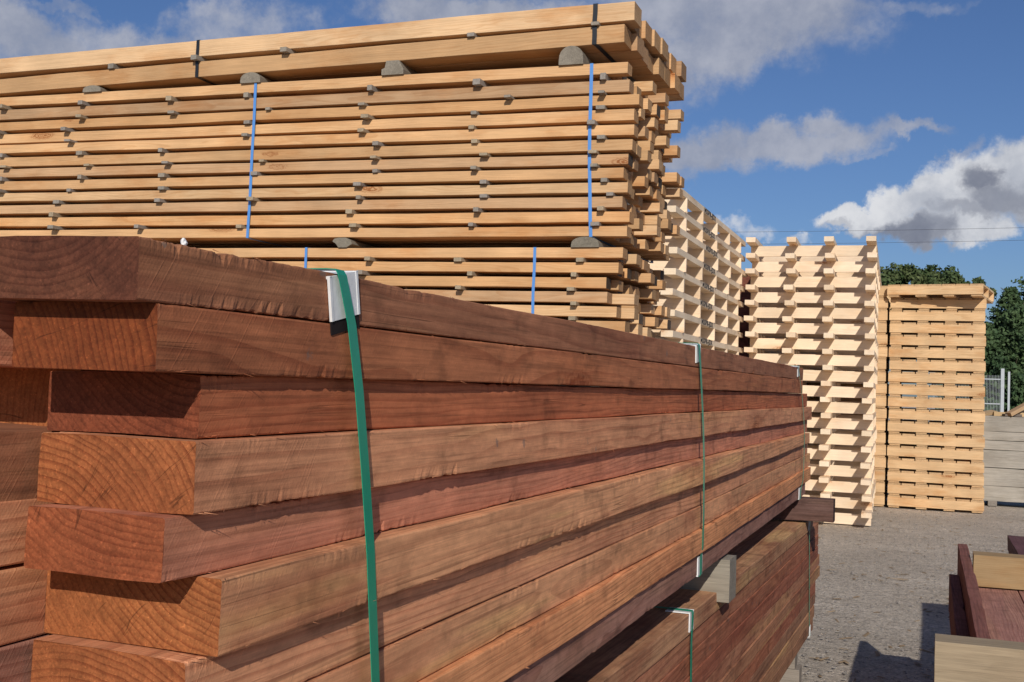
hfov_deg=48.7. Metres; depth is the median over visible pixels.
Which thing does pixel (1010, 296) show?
tree
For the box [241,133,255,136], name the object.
sticker
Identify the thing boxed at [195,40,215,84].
strap
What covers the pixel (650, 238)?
pine board
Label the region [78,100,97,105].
sticker
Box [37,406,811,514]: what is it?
timber board
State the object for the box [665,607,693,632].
corner guard
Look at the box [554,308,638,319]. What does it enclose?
pine board
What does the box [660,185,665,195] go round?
pine board
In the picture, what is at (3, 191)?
sticker
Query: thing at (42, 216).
pine board
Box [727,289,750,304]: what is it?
sleeper
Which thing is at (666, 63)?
pine board
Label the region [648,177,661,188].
pine board
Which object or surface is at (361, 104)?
sticker
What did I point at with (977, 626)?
timber board
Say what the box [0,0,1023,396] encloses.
sky
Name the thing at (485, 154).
sticker
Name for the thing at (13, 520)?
timber board
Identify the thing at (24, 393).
timber board
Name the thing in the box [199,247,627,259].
pine board
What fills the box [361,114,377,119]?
sticker
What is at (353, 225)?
sticker
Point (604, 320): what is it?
pine board
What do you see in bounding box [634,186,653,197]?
pine board
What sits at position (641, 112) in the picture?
pine board
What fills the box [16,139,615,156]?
pine board
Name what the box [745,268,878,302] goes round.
open pallet
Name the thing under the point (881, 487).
pallet
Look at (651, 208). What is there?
pine board
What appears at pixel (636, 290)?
pine board
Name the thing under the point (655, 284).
pine board
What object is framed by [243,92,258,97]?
sticker
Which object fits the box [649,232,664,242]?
pine board
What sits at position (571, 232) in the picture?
pine board
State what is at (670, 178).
pine board
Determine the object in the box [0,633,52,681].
timber board
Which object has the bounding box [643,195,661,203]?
pine board
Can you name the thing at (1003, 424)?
sleeper
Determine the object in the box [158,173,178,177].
sticker
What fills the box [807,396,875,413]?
open pallet
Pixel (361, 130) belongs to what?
sticker
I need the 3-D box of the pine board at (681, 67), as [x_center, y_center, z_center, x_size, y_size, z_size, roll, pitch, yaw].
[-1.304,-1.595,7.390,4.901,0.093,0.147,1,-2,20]
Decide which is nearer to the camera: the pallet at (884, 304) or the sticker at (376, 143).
the sticker at (376, 143)
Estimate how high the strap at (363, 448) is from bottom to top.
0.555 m
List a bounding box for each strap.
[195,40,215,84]
[246,83,290,247]
[304,247,309,267]
[307,268,379,681]
[531,247,535,313]
[588,63,652,262]
[592,3,636,81]
[655,606,693,681]
[677,342,704,576]
[790,365,804,499]
[809,521,810,625]
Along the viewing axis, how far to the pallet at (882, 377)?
13.29 m
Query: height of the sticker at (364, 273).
0.023 m
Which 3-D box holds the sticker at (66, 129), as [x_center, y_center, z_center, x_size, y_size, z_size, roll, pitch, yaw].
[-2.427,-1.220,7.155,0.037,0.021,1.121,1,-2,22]
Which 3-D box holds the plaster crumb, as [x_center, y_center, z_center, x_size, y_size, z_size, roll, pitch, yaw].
[-0.249,-0.075,0.862,0.005,0.008,0.006,1,-2,20]
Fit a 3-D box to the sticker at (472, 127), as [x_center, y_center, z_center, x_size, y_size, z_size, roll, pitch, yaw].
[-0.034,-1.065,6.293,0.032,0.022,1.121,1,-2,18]
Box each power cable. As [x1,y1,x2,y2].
[783,228,989,231]
[810,240,1015,243]
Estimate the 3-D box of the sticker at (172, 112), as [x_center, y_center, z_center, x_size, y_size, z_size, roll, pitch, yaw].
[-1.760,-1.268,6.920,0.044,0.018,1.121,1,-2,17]
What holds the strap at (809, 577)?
attached to the timber board at (771, 671)
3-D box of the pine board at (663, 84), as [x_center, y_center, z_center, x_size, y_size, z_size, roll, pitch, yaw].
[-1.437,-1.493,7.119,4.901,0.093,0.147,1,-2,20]
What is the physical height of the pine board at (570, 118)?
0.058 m
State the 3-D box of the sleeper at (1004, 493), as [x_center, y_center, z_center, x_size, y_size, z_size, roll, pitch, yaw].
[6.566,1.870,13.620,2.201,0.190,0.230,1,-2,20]
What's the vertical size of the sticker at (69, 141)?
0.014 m
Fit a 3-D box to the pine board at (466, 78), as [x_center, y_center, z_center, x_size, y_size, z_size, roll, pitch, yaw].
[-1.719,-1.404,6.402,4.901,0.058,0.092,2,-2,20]
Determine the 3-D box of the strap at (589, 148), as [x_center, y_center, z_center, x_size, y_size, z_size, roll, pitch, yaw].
[0.603,-0.910,6.075,0.079,0.864,1.138,1,-2,20]
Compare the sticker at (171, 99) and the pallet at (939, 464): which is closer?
the sticker at (171, 99)
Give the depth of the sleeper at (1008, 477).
13.72 m
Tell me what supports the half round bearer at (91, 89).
on the pine board at (466, 78)
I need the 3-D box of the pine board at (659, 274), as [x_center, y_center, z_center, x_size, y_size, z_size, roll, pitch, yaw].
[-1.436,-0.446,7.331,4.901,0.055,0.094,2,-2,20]
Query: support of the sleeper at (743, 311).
on the sleeper at (744, 326)
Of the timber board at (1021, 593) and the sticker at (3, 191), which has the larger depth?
the sticker at (3, 191)
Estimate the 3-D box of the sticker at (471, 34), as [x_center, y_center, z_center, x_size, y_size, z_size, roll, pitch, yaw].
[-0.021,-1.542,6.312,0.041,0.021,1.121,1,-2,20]
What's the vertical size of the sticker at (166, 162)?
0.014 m
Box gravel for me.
[797,507,1020,681]
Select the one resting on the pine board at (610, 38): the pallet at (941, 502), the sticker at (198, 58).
the sticker at (198, 58)
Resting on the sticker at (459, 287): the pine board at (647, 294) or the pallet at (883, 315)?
the pine board at (647, 294)
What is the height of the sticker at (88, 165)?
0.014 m
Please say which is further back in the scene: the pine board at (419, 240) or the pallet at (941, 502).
the pallet at (941, 502)
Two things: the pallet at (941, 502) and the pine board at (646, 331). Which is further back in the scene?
the pallet at (941, 502)
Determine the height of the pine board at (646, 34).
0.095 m
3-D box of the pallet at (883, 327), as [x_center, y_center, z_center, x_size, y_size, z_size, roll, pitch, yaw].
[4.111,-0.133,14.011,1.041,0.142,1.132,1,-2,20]
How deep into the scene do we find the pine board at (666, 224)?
6.18 m
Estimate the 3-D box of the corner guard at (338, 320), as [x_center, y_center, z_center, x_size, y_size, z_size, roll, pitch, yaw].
[-0.184,-0.037,1.095,0.053,0.066,0.066,1,-2,20]
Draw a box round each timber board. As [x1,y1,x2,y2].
[0,236,802,379]
[0,300,717,390]
[0,367,585,425]
[0,423,75,501]
[0,498,52,566]
[0,563,46,645]
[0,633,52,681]
[12,301,802,392]
[24,420,806,582]
[30,443,807,681]
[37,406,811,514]
[44,433,809,656]
[47,371,806,438]
[304,453,809,681]
[417,467,810,681]
[504,483,804,681]
[554,519,812,681]
[634,522,817,681]
[659,534,818,681]
[684,546,817,681]
[705,554,818,681]
[720,565,819,681]
[735,582,814,681]
[748,593,814,681]
[759,605,813,681]
[771,619,812,681]
[949,574,968,636]
[957,544,990,638]
[978,586,1023,641]
[1017,590,1023,603]
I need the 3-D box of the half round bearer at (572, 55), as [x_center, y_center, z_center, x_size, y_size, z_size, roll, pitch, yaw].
[0.482,-1.388,6.168,0.125,0.094,1.200,1,-2,19]
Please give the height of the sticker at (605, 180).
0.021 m
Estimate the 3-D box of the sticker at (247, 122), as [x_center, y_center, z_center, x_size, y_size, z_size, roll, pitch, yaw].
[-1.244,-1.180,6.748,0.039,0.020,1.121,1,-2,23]
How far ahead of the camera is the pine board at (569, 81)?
5.96 m
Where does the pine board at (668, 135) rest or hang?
on the pine board
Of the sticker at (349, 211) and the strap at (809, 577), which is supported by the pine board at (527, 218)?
the sticker at (349, 211)
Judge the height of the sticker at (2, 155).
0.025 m
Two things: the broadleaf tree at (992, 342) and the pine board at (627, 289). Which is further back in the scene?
the broadleaf tree at (992, 342)
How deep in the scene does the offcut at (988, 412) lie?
13.93 m
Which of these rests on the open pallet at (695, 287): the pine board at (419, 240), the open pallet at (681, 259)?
the open pallet at (681, 259)
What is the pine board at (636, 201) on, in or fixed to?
on the pine board
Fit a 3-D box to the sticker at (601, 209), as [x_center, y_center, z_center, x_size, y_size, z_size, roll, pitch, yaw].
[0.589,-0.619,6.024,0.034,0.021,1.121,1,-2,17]
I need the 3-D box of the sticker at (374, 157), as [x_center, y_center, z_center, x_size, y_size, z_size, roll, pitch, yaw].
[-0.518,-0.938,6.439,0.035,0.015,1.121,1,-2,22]
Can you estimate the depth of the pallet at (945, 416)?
13.05 m
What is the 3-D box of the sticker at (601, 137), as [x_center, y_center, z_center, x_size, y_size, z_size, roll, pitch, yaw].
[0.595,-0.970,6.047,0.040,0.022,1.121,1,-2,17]
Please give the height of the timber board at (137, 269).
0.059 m
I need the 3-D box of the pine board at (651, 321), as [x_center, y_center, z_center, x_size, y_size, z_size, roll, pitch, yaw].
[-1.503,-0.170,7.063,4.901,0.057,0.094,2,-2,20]
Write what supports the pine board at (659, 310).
on the sticker at (573, 303)
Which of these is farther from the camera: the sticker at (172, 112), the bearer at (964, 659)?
the sticker at (172, 112)
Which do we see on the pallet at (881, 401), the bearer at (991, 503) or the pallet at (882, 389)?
the pallet at (882, 389)
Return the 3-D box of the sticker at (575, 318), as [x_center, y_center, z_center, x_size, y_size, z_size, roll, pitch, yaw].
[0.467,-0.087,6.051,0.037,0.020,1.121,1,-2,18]
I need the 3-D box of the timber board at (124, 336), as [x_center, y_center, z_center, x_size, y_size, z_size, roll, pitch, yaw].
[0.460,0.099,2.965,0.140,0.061,4.516,1,-2,20]
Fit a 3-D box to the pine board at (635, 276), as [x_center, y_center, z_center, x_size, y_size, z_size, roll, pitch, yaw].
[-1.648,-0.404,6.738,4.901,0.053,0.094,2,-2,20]
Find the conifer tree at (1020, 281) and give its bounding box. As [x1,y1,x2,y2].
[1001,276,1023,407]
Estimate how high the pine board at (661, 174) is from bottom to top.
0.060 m
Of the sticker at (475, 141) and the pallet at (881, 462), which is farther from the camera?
the pallet at (881, 462)
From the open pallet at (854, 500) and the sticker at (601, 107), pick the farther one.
the open pallet at (854, 500)
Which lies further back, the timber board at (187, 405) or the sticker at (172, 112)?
the sticker at (172, 112)
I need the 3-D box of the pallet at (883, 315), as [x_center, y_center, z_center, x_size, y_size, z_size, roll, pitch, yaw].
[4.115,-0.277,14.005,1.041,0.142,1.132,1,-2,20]
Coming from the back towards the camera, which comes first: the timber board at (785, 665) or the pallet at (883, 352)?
the pallet at (883, 352)
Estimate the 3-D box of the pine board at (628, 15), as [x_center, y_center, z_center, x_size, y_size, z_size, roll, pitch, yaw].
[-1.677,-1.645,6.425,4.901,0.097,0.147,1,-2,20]
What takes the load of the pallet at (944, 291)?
on the pallet at (960, 304)
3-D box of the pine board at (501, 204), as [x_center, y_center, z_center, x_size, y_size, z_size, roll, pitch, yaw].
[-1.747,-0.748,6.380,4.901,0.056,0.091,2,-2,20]
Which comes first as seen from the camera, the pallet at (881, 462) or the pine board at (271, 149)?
the pine board at (271, 149)
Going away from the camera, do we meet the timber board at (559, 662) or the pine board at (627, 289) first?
the timber board at (559, 662)
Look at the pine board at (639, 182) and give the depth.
5.71 m
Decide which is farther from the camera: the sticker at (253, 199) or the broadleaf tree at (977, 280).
the broadleaf tree at (977, 280)
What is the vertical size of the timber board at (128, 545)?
0.060 m
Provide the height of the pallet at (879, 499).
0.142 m
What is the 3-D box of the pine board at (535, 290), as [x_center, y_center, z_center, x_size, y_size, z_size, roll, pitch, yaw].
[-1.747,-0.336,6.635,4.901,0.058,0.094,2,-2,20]
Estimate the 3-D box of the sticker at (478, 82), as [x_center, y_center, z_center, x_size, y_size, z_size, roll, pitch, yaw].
[0.031,-1.289,6.256,0.043,0.032,1.121,1,-2,22]
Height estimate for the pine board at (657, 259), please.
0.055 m
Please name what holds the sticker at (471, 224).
on the pine board at (571, 232)
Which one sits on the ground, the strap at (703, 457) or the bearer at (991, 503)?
the bearer at (991, 503)
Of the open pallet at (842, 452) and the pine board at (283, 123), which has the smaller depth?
the pine board at (283, 123)
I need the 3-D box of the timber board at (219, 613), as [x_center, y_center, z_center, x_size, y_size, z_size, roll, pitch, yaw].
[0.501,0.333,3.112,0.179,0.069,4.691,1,-2,20]
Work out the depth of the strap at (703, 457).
2.78 m
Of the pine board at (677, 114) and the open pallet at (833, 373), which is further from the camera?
the open pallet at (833, 373)
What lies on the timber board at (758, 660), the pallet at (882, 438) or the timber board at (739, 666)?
the timber board at (739, 666)
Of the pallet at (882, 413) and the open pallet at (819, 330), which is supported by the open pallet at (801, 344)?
the open pallet at (819, 330)
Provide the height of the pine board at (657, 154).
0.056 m
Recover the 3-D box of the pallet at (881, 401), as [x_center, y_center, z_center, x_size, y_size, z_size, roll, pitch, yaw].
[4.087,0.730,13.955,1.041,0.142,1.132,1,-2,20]
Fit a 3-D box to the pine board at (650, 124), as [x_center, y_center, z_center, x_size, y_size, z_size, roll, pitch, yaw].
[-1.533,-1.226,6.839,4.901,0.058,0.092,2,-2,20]
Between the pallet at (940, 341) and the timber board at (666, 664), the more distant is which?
the pallet at (940, 341)
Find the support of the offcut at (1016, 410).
on the sleeper at (1003, 424)
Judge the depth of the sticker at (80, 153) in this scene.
6.62 m
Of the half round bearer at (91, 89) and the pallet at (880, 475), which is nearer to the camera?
the half round bearer at (91, 89)
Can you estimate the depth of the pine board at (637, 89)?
5.62 m
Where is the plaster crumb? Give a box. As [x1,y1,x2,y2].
[180,238,187,245]
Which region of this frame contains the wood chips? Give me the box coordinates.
[809,504,1023,680]
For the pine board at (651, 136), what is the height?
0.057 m
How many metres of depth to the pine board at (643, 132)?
5.85 m
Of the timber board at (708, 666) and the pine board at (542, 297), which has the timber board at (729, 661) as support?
the timber board at (708, 666)
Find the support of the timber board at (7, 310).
on the timber board at (24, 393)
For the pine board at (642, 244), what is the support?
on the half round bearer at (580, 242)
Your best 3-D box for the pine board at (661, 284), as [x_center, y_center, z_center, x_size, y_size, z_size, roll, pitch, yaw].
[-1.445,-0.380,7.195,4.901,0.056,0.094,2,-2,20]
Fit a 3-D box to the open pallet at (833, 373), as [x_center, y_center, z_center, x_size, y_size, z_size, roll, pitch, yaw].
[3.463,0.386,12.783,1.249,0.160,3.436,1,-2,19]
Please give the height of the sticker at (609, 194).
0.018 m
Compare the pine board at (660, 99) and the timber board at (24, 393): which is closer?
the timber board at (24, 393)
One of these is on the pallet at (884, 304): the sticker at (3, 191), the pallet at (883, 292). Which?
the pallet at (883, 292)
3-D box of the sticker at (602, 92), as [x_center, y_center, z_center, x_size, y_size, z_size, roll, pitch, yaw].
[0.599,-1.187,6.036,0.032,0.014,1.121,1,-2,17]
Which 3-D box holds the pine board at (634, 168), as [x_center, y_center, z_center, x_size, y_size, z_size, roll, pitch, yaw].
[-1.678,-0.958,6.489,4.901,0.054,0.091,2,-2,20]
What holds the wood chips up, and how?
on the ground
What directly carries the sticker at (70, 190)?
on the pine board
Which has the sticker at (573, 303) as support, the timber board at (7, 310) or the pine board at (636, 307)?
the pine board at (636, 307)
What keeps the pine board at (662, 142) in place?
on the pine board at (657, 154)
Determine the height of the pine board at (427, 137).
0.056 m
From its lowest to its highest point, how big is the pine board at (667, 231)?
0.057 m
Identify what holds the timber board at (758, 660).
on the timber board at (764, 666)
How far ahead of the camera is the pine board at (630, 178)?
6.09 m
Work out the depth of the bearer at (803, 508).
5.03 m
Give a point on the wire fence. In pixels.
(1001, 402)
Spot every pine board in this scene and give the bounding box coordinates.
[0,1,641,78]
[0,24,631,97]
[0,62,631,109]
[0,79,633,122]
[0,94,642,133]
[0,109,638,144]
[0,124,637,156]
[0,139,636,168]
[0,154,632,179]
[0,159,637,181]
[0,168,627,191]
[0,182,631,203]
[0,189,633,205]
[0,196,626,215]
[0,210,623,217]
[0,211,633,228]
[0,225,627,229]
[0,226,631,239]
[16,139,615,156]
[16,173,632,192]
[31,77,626,108]
[97,110,588,130]
[125,33,643,90]
[157,238,619,242]
[173,234,633,245]
[187,237,636,247]
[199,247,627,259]
[255,259,622,262]
[272,261,622,273]
[358,268,631,279]
[358,276,610,289]
[378,273,621,276]
[400,280,622,291]
[404,289,611,303]
[418,289,621,293]
[474,294,638,305]
[479,303,620,307]
[484,304,620,317]
[492,46,647,69]
[520,144,641,157]
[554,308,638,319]
[559,318,633,321]
[570,320,629,332]
[620,271,638,281]
[621,254,640,265]
[621,306,638,308]
[622,285,632,293]
[623,258,642,267]
[623,273,654,283]
[623,276,656,285]
[624,205,635,216]
[625,239,648,249]
[627,58,664,81]
[628,196,642,207]
[628,218,642,230]
[628,242,663,252]
[628,260,647,270]
[629,21,641,36]
[630,314,642,324]
[630,324,642,334]
[631,245,668,255]
[632,52,652,74]
[632,176,648,188]
[633,81,656,95]
[633,126,648,139]
[633,150,651,163]
[633,169,651,180]
[633,287,639,297]
[634,86,640,94]
[634,131,654,143]
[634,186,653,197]
[634,225,660,236]
[635,109,644,119]
[636,141,653,153]
[636,237,654,240]
[637,212,644,223]
[637,264,649,272]
[638,159,662,171]
[639,289,655,299]
[639,291,658,301]
[639,304,654,314]
[640,118,657,130]
[640,203,663,213]
[640,280,665,289]
[641,20,651,45]
[641,256,666,257]
[642,306,664,315]
[642,327,651,336]
[643,98,651,112]
[643,189,659,200]
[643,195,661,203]
[643,215,660,226]
[643,256,668,260]
[643,317,658,326]
[644,307,670,316]
[645,29,660,53]
[645,104,660,118]
[648,93,668,106]
[648,172,657,183]
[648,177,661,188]
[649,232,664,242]
[650,38,667,61]
[651,150,661,160]
[651,320,670,329]
[652,130,658,135]
[653,270,663,279]
[654,66,670,88]
[654,136,669,148]
[655,166,664,176]
[656,73,679,94]
[657,110,667,123]
[658,120,680,133]
[659,210,670,219]
[660,133,671,138]
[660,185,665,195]
[660,219,671,229]
[661,172,679,184]
[661,224,672,232]
[662,145,680,157]
[662,158,672,162]
[662,188,682,199]
[663,52,668,68]
[664,176,684,187]
[665,225,679,235]
[668,81,683,100]
[668,109,683,121]
[669,53,675,72]
[676,61,686,81]
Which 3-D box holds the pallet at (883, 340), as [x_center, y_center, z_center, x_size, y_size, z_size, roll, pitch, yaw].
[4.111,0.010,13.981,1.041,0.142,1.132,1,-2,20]
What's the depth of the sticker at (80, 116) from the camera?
6.61 m
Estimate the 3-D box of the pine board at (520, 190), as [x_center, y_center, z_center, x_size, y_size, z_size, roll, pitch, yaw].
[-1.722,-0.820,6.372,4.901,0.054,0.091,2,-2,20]
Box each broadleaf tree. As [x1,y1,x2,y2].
[880,262,908,395]
[881,263,964,386]
[934,304,1023,421]
[959,276,997,322]
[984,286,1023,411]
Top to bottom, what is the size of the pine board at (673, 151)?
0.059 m
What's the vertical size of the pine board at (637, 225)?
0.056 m
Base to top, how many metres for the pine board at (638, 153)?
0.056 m
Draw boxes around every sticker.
[0,104,16,109]
[0,130,10,134]
[0,153,13,157]
[0,165,17,168]
[0,177,17,181]
[0,189,15,192]
[47,225,75,229]
[49,212,73,217]
[53,200,73,204]
[60,127,80,131]
[64,139,80,142]
[66,188,81,191]
[75,114,92,118]
[76,151,94,155]
[77,175,94,179]
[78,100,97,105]
[84,163,99,166]
[108,63,124,69]
[134,224,156,228]
[154,198,175,202]
[158,148,175,152]
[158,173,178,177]
[158,186,175,189]
[161,161,177,164]
[166,96,181,101]
[167,110,183,114]
[191,55,209,61]
[236,224,256,228]
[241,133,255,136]
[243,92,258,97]
[244,120,260,124]
[246,197,268,201]
[250,171,269,175]
[259,159,272,162]
[280,47,297,53]
[345,209,363,213]
[349,223,370,227]
[353,182,370,186]
[356,195,370,199]
[356,270,386,275]
[357,128,372,132]
[358,102,370,106]
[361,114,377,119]
[364,256,388,261]
[367,85,383,91]
[370,155,385,159]
[372,141,388,146]
[372,169,386,172]
[454,257,476,261]
[455,285,478,290]
[467,32,478,37]
[467,271,491,276]
[468,125,478,129]
[468,222,482,226]
[470,166,484,170]
[471,110,481,114]
[471,139,483,143]
[473,78,490,86]
[473,207,489,212]
[479,152,493,156]
[480,180,494,184]
[480,194,493,197]
[504,94,516,99]
[567,287,584,291]
[568,316,591,320]
[570,301,588,305]
[571,272,584,276]
[576,257,591,261]
[587,119,599,125]
[588,150,601,154]
[590,163,601,167]
[590,222,603,225]
[591,21,601,25]
[596,105,608,109]
[597,135,608,139]
[597,206,610,211]
[598,90,607,95]
[600,73,610,80]
[601,178,611,182]
[606,192,639,212]
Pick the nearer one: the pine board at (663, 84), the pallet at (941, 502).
the pine board at (663, 84)
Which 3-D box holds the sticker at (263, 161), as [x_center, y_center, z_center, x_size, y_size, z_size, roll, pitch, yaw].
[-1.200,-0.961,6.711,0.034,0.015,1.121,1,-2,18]
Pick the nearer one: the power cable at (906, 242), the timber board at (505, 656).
the timber board at (505, 656)
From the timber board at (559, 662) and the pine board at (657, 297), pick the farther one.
the pine board at (657, 297)
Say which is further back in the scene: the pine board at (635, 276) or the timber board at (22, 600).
the pine board at (635, 276)
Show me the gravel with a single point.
(880, 628)
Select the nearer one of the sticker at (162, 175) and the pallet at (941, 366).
the sticker at (162, 175)
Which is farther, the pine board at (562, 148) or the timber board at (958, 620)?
the pine board at (562, 148)
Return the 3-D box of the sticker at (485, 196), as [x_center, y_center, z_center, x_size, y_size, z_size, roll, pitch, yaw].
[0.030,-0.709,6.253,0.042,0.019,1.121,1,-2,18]
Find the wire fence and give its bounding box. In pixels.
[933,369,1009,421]
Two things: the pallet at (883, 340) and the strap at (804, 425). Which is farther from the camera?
the pallet at (883, 340)
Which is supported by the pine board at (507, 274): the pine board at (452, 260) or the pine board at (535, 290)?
the pine board at (452, 260)
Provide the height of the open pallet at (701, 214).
0.160 m
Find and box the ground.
[797,398,1023,681]
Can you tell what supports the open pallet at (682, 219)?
on the open pallet at (699, 250)
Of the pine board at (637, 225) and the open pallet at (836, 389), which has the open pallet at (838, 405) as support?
the open pallet at (836, 389)
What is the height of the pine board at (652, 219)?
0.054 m
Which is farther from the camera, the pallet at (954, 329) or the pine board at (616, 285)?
the pallet at (954, 329)
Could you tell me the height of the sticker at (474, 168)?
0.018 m
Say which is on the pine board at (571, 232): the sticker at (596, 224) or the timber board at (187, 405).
the sticker at (596, 224)
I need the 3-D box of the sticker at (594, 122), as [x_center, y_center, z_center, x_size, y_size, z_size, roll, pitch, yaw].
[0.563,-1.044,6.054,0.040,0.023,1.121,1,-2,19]
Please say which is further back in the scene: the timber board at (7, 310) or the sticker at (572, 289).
the sticker at (572, 289)
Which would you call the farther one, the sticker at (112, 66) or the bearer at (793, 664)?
the sticker at (112, 66)
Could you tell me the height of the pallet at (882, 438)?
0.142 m
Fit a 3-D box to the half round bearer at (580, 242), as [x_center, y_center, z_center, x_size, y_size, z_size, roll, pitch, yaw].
[0.552,-0.457,6.100,0.140,0.052,1.200,1,-2,19]
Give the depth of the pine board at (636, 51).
6.00 m
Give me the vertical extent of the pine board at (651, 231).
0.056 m
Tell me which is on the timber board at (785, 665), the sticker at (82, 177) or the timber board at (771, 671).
the timber board at (771, 671)
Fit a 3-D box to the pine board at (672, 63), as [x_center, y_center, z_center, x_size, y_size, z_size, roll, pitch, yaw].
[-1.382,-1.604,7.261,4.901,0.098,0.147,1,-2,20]
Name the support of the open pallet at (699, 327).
on the open pallet at (675, 336)
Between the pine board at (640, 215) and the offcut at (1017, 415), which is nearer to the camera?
the pine board at (640, 215)
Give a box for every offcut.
[984,410,996,415]
[992,412,1023,416]
[1002,414,1021,416]
[1005,403,1023,415]
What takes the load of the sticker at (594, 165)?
on the pine board at (476, 177)
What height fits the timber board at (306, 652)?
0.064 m
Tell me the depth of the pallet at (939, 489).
13.01 m
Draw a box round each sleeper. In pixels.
[715,305,749,321]
[715,322,749,338]
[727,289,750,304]
[729,273,750,288]
[738,338,749,354]
[982,449,1023,468]
[983,431,1023,441]
[983,467,1023,486]
[983,485,1023,502]
[984,416,1023,431]
[984,440,1023,450]
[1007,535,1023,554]
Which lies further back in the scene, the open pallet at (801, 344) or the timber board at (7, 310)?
the open pallet at (801, 344)
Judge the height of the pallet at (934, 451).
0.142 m
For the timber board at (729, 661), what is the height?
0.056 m
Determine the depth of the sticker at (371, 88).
5.97 m
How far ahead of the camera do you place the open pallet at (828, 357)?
11.49 m
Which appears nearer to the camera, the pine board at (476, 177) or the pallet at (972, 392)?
the pine board at (476, 177)
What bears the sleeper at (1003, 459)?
on the sleeper at (1008, 477)
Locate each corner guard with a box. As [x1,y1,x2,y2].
[324,271,359,335]
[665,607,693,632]
[682,343,700,362]
[696,554,702,576]
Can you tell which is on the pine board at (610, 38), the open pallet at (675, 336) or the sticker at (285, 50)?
the sticker at (285, 50)
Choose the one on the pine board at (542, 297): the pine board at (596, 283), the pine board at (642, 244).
the pine board at (596, 283)
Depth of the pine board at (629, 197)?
6.17 m
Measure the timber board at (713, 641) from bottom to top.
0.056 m
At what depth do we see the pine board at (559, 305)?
5.83 m
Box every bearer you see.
[83,85,108,92]
[240,72,272,83]
[333,238,379,247]
[381,60,418,75]
[559,46,591,65]
[571,237,610,247]
[679,554,736,602]
[772,496,834,522]
[780,664,801,681]
[788,653,797,668]
[934,633,1023,681]
[973,551,1023,589]
[986,501,996,505]
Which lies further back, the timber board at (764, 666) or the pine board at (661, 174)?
the pine board at (661, 174)
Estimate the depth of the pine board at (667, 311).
6.43 m
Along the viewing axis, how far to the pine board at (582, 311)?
5.55 m
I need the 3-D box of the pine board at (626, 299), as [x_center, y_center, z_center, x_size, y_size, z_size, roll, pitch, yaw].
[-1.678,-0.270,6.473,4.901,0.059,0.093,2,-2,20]
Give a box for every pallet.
[648,247,744,299]
[652,310,742,346]
[654,288,742,330]
[655,330,742,354]
[659,268,743,314]
[663,228,746,284]
[665,188,745,252]
[665,205,744,267]
[744,316,876,339]
[744,347,877,370]
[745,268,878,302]
[745,284,877,313]
[745,300,877,329]
[745,331,878,356]
[746,236,879,268]
[746,252,881,289]
[786,364,877,383]
[802,381,875,397]
[803,479,875,509]
[805,425,876,445]
[805,466,874,493]
[807,382,888,395]
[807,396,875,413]
[807,412,875,429]
[807,441,875,461]
[808,455,874,477]
[809,396,887,407]
[812,369,888,383]
[812,407,888,419]
[813,499,873,525]
[854,359,888,371]
[874,442,888,456]
[874,464,887,481]
[874,487,887,505]
[875,455,887,469]
[875,477,887,493]
[876,419,887,431]
[876,430,888,444]
[877,322,889,336]
[877,334,890,347]
[878,298,890,312]
[878,310,889,325]
[878,347,889,360]
[879,286,890,302]
[887,284,993,303]
[887,444,983,461]
[887,469,983,487]
[887,494,983,512]
[888,371,984,385]
[888,396,984,410]
[888,419,983,436]
[888,431,984,449]
[888,456,983,474]
[888,481,983,500]
[889,310,984,324]
[889,347,984,361]
[889,359,985,373]
[889,384,984,398]
[889,408,984,423]
[890,298,986,311]
[890,322,985,336]
[890,335,985,348]
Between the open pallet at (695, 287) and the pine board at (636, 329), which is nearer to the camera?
the pine board at (636, 329)
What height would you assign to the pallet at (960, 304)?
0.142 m
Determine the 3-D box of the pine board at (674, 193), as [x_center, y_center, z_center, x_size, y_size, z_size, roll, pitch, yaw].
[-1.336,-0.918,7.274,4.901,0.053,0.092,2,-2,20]
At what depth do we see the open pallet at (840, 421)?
11.35 m
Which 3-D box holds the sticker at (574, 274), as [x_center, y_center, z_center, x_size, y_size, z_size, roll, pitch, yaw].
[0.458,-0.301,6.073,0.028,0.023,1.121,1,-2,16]
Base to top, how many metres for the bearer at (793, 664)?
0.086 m
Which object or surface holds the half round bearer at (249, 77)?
on the pine board at (466, 78)
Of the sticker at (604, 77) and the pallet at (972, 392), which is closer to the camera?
the sticker at (604, 77)
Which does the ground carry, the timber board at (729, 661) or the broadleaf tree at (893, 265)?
the broadleaf tree at (893, 265)
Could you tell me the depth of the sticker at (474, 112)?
5.77 m
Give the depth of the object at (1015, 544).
7.00 m
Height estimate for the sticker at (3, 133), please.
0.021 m
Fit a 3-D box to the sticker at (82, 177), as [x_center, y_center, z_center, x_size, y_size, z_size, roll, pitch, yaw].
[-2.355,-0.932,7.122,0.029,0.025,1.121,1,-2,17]
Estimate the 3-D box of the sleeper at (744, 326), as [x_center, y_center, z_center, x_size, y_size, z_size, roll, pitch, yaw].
[2.219,-0.131,13.270,1.201,0.189,0.241,1,-2,20]
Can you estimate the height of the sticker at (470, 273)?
0.022 m
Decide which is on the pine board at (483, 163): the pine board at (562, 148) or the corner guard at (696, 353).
the pine board at (562, 148)
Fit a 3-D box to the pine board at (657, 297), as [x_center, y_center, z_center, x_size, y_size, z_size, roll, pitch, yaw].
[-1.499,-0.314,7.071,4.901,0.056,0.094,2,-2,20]
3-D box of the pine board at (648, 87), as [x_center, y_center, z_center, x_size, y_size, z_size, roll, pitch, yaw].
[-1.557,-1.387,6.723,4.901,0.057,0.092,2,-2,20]
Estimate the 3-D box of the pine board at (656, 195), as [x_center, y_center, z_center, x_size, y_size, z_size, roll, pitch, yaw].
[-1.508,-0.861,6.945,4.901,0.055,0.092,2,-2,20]

